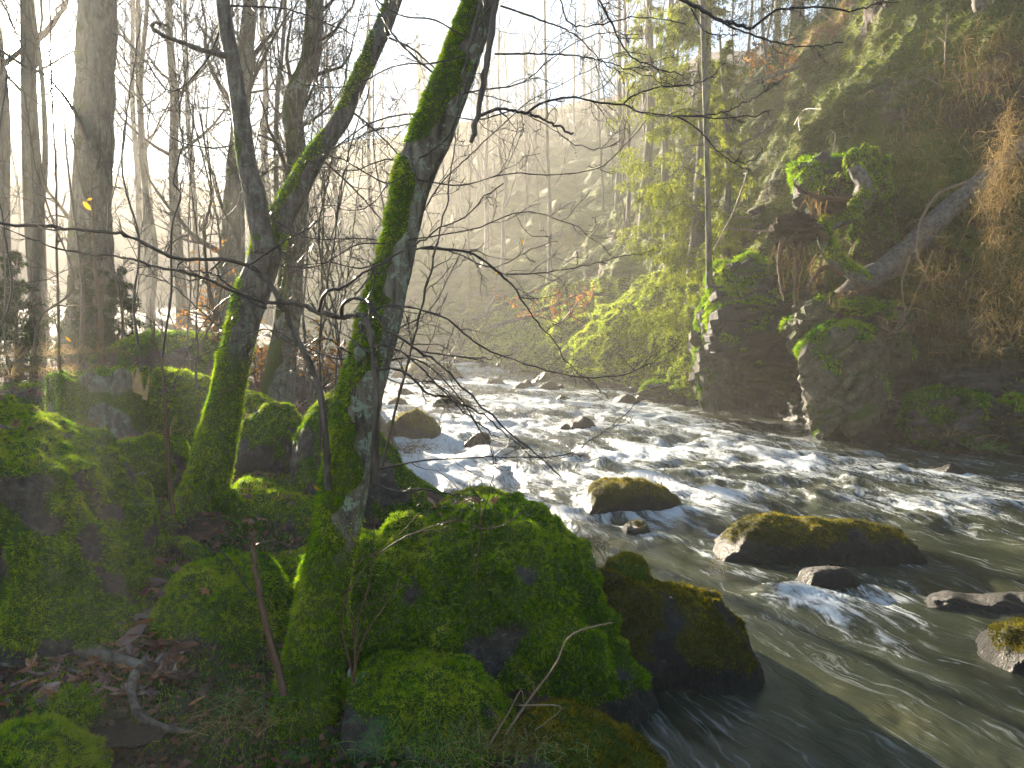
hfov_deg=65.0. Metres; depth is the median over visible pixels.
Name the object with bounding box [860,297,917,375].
crag
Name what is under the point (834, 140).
dead twig
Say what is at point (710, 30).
thin tree
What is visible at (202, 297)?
beech sapling
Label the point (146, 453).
boulder
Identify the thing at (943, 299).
dry brush
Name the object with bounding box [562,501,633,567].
grass tuft
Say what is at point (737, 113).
thin tree
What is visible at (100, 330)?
sapling
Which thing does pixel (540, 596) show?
boulder
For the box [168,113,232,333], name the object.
sapling
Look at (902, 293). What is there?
dangling root
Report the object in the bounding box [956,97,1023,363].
dry hanging brush
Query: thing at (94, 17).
beech tree
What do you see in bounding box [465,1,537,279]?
bare tree
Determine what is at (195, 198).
bare tree
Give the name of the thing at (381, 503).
boulder
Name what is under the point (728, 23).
overhanging branch
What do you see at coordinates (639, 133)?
misty tree
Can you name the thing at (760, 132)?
dead branch
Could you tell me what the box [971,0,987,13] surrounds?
dead branch
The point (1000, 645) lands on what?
boulder
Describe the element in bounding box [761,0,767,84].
thin tree
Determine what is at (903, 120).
dead branch
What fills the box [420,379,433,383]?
boulder
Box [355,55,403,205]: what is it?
thin tree
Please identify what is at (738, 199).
dead branch
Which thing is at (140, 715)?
exposed root
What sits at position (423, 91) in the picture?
misty tree
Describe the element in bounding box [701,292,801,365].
crag
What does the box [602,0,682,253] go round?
spruce
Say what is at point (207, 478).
forked tree
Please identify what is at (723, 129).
spruce
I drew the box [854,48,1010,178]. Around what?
dry brush
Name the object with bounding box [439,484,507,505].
boulder
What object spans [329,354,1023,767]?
river
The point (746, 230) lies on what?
dead twig
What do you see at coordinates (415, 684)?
boulder
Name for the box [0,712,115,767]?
boulder
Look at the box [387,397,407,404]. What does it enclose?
boulder
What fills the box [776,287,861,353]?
crag
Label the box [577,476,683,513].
boulder
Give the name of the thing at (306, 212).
thin sapling
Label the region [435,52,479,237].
thin tree
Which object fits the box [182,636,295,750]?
grass tuft
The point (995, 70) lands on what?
dry brush
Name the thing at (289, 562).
boulder
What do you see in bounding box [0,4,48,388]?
thin sapling
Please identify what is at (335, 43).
thin sapling
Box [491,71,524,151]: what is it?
misty tree
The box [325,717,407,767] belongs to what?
grass tuft
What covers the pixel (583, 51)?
misty tree
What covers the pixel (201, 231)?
thin tree
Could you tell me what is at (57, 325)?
sapling
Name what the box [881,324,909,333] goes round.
dangling root
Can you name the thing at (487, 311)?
fallen log
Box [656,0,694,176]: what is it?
thin tree
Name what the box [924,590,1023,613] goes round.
boulder
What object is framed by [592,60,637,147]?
misty tree
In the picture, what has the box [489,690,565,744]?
dry stalk
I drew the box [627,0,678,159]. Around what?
thin tree
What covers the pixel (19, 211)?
thin tree
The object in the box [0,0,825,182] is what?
sky
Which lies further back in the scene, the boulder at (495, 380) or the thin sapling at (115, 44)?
the boulder at (495, 380)
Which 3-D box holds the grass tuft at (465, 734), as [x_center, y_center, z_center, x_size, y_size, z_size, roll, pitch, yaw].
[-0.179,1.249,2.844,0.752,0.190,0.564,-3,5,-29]
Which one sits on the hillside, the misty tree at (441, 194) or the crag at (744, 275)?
the crag at (744, 275)
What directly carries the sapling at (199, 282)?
on the ground
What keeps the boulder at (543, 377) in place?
in the river
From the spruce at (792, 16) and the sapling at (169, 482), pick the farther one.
the spruce at (792, 16)
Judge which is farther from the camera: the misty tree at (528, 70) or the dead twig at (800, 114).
the misty tree at (528, 70)
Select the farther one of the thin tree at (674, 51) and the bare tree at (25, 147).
the thin tree at (674, 51)
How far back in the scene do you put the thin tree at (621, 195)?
25.46 m
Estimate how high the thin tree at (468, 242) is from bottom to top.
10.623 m
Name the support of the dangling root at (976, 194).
hanging from the fallen tree at (861, 188)
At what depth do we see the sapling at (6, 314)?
5.02 m
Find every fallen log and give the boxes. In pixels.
[472,255,598,319]
[489,292,611,328]
[745,33,812,86]
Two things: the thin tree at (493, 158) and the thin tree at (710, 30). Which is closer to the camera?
the thin tree at (710, 30)
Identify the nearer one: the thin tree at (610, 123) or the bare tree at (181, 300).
the bare tree at (181, 300)
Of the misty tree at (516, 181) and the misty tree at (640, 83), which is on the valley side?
the misty tree at (640, 83)
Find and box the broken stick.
[250,537,288,696]
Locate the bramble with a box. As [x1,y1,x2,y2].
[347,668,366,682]
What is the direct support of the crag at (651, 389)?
on the hillside
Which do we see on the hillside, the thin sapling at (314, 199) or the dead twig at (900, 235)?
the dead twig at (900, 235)
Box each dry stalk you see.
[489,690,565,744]
[506,622,611,734]
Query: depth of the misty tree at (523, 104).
52.99 m
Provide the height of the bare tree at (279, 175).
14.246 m
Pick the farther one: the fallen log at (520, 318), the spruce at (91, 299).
the fallen log at (520, 318)
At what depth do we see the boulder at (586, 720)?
2.91 m
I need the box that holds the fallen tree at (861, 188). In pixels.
[765,134,1023,321]
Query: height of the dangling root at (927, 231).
0.187 m
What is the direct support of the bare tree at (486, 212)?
on the hillside
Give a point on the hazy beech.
(246, 64)
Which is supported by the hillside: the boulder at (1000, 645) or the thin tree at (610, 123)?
the thin tree at (610, 123)
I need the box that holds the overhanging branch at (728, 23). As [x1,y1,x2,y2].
[550,0,898,172]
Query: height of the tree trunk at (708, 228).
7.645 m
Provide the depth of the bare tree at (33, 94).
12.67 m
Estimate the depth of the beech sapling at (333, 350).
7.78 m
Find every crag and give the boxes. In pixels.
[636,378,677,401]
[688,294,742,412]
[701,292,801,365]
[702,249,786,310]
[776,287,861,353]
[785,150,845,218]
[792,317,893,436]
[806,417,866,442]
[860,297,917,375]
[892,383,1001,450]
[980,391,1023,443]
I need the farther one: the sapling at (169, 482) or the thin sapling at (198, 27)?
the thin sapling at (198, 27)
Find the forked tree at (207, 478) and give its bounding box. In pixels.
[108,0,511,522]
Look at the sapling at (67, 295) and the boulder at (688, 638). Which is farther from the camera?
the sapling at (67, 295)
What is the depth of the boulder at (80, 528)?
3.63 m
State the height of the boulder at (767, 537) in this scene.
0.672 m
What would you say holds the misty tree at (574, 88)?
on the valley side
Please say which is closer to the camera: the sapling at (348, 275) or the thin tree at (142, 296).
the sapling at (348, 275)
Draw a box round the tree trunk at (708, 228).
[677,0,728,284]
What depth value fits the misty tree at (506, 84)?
56.42 m
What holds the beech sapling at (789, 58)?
on the hillside
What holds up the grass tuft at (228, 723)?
on the ground
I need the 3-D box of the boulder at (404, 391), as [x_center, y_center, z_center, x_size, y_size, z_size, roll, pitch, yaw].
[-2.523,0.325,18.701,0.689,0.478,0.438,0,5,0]
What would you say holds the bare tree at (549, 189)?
on the hillside
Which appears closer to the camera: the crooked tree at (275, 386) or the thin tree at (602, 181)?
the crooked tree at (275, 386)
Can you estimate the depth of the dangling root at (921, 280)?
10.98 m
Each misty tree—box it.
[359,70,412,198]
[378,19,481,210]
[381,5,468,186]
[388,58,449,219]
[393,28,428,145]
[394,30,458,188]
[394,45,438,190]
[424,166,465,231]
[425,173,475,211]
[430,82,483,228]
[447,46,508,210]
[461,53,511,189]
[467,69,517,152]
[474,18,542,178]
[482,0,539,153]
[488,85,541,197]
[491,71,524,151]
[495,56,543,170]
[517,3,557,153]
[531,77,577,160]
[538,0,597,129]
[543,2,612,138]
[544,52,583,140]
[552,3,632,146]
[575,70,602,136]
[579,3,613,127]
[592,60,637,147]
[608,80,657,152]
[635,20,644,110]
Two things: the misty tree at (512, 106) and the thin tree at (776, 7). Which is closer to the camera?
the thin tree at (776, 7)
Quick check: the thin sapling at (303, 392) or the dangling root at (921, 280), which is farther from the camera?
the dangling root at (921, 280)
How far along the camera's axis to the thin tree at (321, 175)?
50.37 m
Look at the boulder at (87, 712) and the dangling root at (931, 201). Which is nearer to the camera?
the boulder at (87, 712)
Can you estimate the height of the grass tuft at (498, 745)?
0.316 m
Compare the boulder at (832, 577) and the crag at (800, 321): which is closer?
the boulder at (832, 577)
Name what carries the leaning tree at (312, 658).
on the ground
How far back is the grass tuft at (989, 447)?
10.11 m
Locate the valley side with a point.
(119, 239)
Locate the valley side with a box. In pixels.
[10,44,770,290]
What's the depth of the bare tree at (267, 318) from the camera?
24.34 m
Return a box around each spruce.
[0,249,77,370]
[41,233,127,363]
[83,266,153,350]
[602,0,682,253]
[613,0,760,346]
[671,34,753,317]
[698,0,837,74]
[772,0,841,49]
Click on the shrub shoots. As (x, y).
(355, 661)
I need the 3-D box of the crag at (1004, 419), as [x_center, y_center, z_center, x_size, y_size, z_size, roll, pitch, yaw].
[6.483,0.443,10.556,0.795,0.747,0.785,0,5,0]
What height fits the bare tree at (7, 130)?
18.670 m
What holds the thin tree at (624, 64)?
on the hillside
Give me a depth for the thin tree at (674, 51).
42.76 m
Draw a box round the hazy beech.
[143,0,300,337]
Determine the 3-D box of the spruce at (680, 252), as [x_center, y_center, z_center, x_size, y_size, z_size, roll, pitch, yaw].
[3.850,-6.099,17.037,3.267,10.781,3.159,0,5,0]
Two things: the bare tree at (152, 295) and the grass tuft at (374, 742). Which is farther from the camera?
the bare tree at (152, 295)
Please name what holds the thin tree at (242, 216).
on the ground
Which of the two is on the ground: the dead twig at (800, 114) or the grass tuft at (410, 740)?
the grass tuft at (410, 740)
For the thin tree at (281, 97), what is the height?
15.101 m
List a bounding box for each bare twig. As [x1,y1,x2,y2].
[205,526,311,594]
[375,495,523,605]
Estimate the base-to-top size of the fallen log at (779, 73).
1.858 m
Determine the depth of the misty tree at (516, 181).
47.76 m
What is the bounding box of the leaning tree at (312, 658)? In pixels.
[0,0,770,744]
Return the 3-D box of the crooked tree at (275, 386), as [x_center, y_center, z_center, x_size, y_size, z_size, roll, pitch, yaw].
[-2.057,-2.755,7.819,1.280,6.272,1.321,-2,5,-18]
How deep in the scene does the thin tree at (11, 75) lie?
17.37 m
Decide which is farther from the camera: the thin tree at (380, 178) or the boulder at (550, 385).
the thin tree at (380, 178)
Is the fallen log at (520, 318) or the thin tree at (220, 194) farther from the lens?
the thin tree at (220, 194)
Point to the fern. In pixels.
(297, 756)
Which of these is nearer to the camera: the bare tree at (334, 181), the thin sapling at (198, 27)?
the thin sapling at (198, 27)
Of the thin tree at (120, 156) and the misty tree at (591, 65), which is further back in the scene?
the misty tree at (591, 65)
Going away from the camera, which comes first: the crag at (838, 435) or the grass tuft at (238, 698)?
the grass tuft at (238, 698)
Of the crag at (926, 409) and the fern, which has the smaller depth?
the fern
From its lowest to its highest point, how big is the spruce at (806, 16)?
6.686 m
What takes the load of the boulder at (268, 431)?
on the ground
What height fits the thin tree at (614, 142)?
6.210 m
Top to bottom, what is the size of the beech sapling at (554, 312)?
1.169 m
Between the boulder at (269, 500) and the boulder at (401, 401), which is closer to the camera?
the boulder at (269, 500)
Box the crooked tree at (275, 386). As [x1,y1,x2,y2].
[235,0,364,406]
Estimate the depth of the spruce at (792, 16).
23.42 m
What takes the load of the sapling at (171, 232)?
on the ground
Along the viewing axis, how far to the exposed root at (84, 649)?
3.36 m
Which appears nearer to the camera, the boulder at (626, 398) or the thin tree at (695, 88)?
the boulder at (626, 398)
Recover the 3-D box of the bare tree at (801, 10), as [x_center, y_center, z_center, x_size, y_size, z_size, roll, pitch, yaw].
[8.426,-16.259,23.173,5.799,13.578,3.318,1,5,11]
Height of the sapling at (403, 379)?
1.245 m
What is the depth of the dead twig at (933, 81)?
12.35 m
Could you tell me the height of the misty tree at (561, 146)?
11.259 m
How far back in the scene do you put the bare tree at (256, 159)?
37.51 m
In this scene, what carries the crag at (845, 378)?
on the hillside
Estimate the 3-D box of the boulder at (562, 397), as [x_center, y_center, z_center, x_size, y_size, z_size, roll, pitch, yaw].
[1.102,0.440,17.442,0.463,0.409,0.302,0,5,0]
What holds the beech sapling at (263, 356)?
on the ground
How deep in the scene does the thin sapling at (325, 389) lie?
8.29 m
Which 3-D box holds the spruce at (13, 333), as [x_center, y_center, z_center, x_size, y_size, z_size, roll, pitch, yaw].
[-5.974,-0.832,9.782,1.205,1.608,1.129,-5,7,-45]
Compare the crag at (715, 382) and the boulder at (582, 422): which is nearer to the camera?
the boulder at (582, 422)
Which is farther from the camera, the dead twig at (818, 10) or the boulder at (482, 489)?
the dead twig at (818, 10)
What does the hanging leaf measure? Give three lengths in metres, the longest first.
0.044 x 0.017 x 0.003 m
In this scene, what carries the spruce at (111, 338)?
on the ground
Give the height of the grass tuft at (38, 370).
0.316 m
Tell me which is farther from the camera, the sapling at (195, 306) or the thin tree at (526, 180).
the thin tree at (526, 180)
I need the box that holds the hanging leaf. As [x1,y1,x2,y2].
[83,201,90,209]
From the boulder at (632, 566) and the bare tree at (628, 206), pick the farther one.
the bare tree at (628, 206)
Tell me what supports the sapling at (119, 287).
on the ground
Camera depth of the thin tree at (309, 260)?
46.14 m
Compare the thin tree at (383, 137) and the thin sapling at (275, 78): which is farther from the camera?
the thin tree at (383, 137)
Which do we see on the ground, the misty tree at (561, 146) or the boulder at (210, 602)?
the boulder at (210, 602)
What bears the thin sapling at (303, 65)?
on the ground
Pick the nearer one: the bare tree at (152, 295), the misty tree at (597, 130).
the bare tree at (152, 295)
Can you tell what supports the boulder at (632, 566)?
on the boulder at (688, 638)
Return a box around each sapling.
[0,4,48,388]
[0,11,107,330]
[0,85,114,363]
[15,0,71,369]
[34,0,200,330]
[50,102,115,363]
[61,0,301,389]
[65,11,169,363]
[84,85,135,335]
[85,171,107,363]
[107,12,221,467]
[113,0,326,350]
[121,319,189,514]
[123,93,232,329]
[126,0,358,401]
[136,0,219,370]
[138,261,223,339]
[153,10,257,331]
[166,86,228,363]
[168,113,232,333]
[172,239,268,341]
[220,0,410,406]
[233,0,339,404]
[234,0,363,404]
[246,3,337,402]
[248,334,268,391]
[251,13,379,384]
[257,0,336,260]
[267,0,361,393]
[267,0,405,351]
[273,87,369,486]
[278,0,374,364]
[284,318,347,389]
[322,142,378,392]
[324,0,430,430]
[381,129,460,466]
[392,240,467,360]
[494,284,595,324]
[744,42,797,91]
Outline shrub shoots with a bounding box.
[322,512,456,682]
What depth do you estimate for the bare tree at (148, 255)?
21.52 m
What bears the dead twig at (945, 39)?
on the hillside
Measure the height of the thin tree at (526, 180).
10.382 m
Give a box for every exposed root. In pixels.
[0,656,86,675]
[73,639,187,680]
[126,669,195,733]
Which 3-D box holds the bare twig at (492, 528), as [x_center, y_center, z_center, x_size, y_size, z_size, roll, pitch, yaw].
[-0.279,0.677,3.264,0.642,0.460,0.108,1,5,9]
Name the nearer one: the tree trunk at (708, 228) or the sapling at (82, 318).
the sapling at (82, 318)
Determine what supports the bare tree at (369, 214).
on the ground
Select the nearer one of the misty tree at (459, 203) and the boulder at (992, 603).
the boulder at (992, 603)
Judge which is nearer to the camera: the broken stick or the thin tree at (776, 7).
the broken stick
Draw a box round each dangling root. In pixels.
[880,256,917,334]
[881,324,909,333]
[889,250,933,327]
[909,181,967,300]
[924,227,951,238]
[972,187,1001,249]
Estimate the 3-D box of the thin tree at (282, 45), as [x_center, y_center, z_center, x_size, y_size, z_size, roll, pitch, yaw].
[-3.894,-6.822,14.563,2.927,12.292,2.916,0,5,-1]
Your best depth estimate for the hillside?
17.31 m
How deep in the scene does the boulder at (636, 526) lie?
6.67 m
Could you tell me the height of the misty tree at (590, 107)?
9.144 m
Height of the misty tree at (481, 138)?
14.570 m
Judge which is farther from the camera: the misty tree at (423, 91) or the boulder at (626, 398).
the misty tree at (423, 91)
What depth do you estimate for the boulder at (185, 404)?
6.90 m
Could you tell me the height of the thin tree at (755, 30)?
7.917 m
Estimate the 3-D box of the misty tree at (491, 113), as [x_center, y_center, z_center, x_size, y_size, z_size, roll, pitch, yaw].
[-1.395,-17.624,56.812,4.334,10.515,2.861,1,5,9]
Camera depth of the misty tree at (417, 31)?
51.94 m
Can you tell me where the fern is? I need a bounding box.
[281,751,315,761]
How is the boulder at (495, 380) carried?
in the river
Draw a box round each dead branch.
[713,171,748,250]
[739,119,776,145]
[901,108,906,144]
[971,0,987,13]
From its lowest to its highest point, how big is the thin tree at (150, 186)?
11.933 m
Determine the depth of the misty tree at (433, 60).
54.31 m
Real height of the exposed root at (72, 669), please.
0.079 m
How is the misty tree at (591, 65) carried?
on the valley side
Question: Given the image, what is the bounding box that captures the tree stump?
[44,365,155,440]
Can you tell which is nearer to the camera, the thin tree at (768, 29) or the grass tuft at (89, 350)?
the grass tuft at (89, 350)
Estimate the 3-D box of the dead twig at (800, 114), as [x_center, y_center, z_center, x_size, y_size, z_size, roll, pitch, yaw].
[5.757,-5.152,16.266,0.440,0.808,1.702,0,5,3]
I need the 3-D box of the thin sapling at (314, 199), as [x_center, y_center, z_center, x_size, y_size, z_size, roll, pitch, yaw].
[-1.718,-1.503,7.699,1.637,4.083,1.232,1,5,11]
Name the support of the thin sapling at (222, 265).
on the ground
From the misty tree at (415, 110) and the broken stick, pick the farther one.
the misty tree at (415, 110)
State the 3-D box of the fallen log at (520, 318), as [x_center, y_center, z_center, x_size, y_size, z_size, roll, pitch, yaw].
[1.123,-2.145,23.552,3.572,1.056,0.707,0,5,5]
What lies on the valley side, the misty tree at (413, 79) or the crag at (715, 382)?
the misty tree at (413, 79)
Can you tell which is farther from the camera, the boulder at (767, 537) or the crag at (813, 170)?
the crag at (813, 170)
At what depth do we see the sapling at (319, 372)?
3.63 m
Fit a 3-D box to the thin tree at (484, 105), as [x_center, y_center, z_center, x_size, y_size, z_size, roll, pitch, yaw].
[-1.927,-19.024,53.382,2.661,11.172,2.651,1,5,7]
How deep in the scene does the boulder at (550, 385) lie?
19.57 m
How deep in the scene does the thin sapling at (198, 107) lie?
9.72 m
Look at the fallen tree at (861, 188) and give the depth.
11.31 m
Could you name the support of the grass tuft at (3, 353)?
on the ground
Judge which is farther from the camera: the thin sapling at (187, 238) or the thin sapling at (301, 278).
the thin sapling at (187, 238)
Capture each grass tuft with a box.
[0,334,104,360]
[0,354,153,388]
[24,333,145,362]
[76,418,103,428]
[119,418,193,442]
[135,668,309,767]
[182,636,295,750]
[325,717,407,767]
[371,716,476,765]
[383,705,581,767]
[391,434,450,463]
[430,691,574,767]
[461,720,626,767]
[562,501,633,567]
[708,558,731,575]
[907,416,994,440]
[961,434,1018,456]
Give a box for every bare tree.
[0,0,68,323]
[0,0,75,337]
[0,0,127,344]
[0,0,179,323]
[55,0,282,325]
[59,0,203,328]
[71,0,225,313]
[73,0,215,319]
[150,0,355,325]
[200,15,316,259]
[268,119,312,280]
[272,0,413,362]
[329,2,404,263]
[448,0,551,252]
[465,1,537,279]
[489,0,584,285]
[552,0,657,235]
[575,0,661,209]
[799,0,804,22]
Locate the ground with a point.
(164, 694)
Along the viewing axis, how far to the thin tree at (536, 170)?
36.79 m
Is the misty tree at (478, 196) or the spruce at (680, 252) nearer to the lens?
the spruce at (680, 252)
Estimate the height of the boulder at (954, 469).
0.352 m
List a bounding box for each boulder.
[0,393,169,669]
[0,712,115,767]
[24,679,109,730]
[75,328,221,375]
[88,723,165,748]
[117,431,190,495]
[145,546,294,660]
[148,366,276,443]
[205,474,315,543]
[233,401,303,474]
[273,545,307,578]
[283,490,658,725]
[287,387,428,524]
[340,647,515,767]
[386,408,441,438]
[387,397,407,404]
[390,359,463,380]
[392,388,412,393]
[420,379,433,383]
[427,394,471,408]
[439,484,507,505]
[463,432,491,447]
[483,376,505,383]
[513,380,533,388]
[513,695,669,767]
[532,372,554,382]
[538,381,559,389]
[556,395,569,399]
[559,416,595,429]
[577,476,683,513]
[598,567,764,694]
[603,549,651,581]
[612,393,639,403]
[622,519,650,533]
[712,511,927,565]
[795,566,860,588]
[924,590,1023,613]
[933,464,967,474]
[975,615,1023,676]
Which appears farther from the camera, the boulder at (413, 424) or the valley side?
the valley side
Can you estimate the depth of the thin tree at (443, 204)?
36.41 m
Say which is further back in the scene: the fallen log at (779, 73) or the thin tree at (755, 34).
the thin tree at (755, 34)
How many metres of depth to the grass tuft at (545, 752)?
2.78 m
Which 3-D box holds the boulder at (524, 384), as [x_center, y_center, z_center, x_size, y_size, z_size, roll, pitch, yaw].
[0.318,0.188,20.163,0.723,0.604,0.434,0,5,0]
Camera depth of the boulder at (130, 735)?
2.99 m
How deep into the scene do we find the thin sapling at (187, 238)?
8.46 m
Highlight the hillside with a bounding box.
[157,0,1023,454]
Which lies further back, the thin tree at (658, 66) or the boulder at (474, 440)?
the thin tree at (658, 66)
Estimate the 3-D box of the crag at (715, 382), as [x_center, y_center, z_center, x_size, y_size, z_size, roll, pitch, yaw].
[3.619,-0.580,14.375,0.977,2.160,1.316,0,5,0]
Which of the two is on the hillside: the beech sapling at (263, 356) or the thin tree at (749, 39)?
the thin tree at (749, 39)
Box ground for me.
[0,288,620,767]
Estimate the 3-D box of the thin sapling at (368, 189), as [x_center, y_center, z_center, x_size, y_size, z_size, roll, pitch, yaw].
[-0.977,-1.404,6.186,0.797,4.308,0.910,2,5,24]
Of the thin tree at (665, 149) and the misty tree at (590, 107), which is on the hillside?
the thin tree at (665, 149)
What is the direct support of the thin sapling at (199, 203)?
on the ground
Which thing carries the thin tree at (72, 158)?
on the ground
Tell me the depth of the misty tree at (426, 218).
46.54 m
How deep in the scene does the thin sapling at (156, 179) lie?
9.55 m
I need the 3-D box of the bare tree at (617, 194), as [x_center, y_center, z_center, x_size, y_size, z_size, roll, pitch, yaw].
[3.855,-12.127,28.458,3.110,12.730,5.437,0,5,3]
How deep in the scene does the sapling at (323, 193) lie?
5.95 m
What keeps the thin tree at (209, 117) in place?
on the hillside
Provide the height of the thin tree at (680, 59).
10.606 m
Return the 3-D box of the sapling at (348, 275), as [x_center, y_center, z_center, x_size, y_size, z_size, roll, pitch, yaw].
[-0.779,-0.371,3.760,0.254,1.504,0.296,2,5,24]
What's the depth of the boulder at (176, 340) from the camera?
8.91 m
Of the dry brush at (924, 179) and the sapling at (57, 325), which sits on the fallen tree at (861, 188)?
the dry brush at (924, 179)
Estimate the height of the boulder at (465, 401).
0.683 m
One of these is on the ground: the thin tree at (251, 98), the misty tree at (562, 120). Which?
the thin tree at (251, 98)
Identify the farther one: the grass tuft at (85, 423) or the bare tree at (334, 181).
the bare tree at (334, 181)
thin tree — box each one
[0,0,53,296]
[5,0,47,131]
[58,106,128,188]
[59,0,217,310]
[65,42,134,211]
[114,3,182,243]
[179,0,275,256]
[179,96,227,211]
[189,182,210,294]
[200,0,345,271]
[211,148,246,250]
[233,0,305,333]
[255,46,305,197]
[306,60,340,256]
[306,192,319,293]
[352,51,414,237]
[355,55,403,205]
[428,148,463,305]
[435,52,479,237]
[448,71,520,304]
[466,55,494,177]
[475,54,514,244]
[490,22,544,222]
[497,13,542,219]
[517,62,558,230]
[573,0,622,210]
[578,0,638,160]
[588,9,640,206]
[593,2,647,242]
[597,91,635,194]
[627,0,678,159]
[631,0,665,147]
[639,0,774,247]
[653,0,723,136]
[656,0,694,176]
[656,3,697,121]
[681,1,723,146]
[708,2,716,56]
[713,0,795,166]
[733,1,770,69]
[737,0,786,54]
[745,0,753,71]
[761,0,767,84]
[766,0,773,46]
[772,0,780,43]
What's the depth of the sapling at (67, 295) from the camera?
7.01 m
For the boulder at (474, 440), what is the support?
in the river
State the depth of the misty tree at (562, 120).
53.68 m
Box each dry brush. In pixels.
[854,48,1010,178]
[859,72,999,322]
[873,185,1013,389]
[897,1,1023,152]
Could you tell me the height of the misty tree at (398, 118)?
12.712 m
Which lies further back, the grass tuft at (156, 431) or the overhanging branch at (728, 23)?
the grass tuft at (156, 431)
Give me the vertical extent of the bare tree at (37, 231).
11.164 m
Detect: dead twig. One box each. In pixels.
[716,228,768,235]
[788,108,814,130]
[799,0,832,19]
[823,127,843,153]
[891,205,934,238]
[921,74,943,88]
[939,3,957,64]
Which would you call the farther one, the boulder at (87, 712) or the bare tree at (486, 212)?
the bare tree at (486, 212)
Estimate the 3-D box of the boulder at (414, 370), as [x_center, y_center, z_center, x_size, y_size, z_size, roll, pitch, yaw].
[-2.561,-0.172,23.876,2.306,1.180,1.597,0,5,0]
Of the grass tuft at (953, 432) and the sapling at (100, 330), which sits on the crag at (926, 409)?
the grass tuft at (953, 432)
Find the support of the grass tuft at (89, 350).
on the boulder at (176, 340)
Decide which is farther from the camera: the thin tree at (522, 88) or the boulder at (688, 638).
the thin tree at (522, 88)
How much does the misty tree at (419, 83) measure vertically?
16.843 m
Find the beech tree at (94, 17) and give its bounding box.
[13,0,136,357]
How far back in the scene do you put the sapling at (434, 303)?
5.70 m
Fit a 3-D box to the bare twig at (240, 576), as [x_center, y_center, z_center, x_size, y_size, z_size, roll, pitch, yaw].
[-1.086,0.756,3.474,0.480,0.319,0.049,0,5,5]
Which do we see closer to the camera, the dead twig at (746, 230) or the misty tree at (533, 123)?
the dead twig at (746, 230)

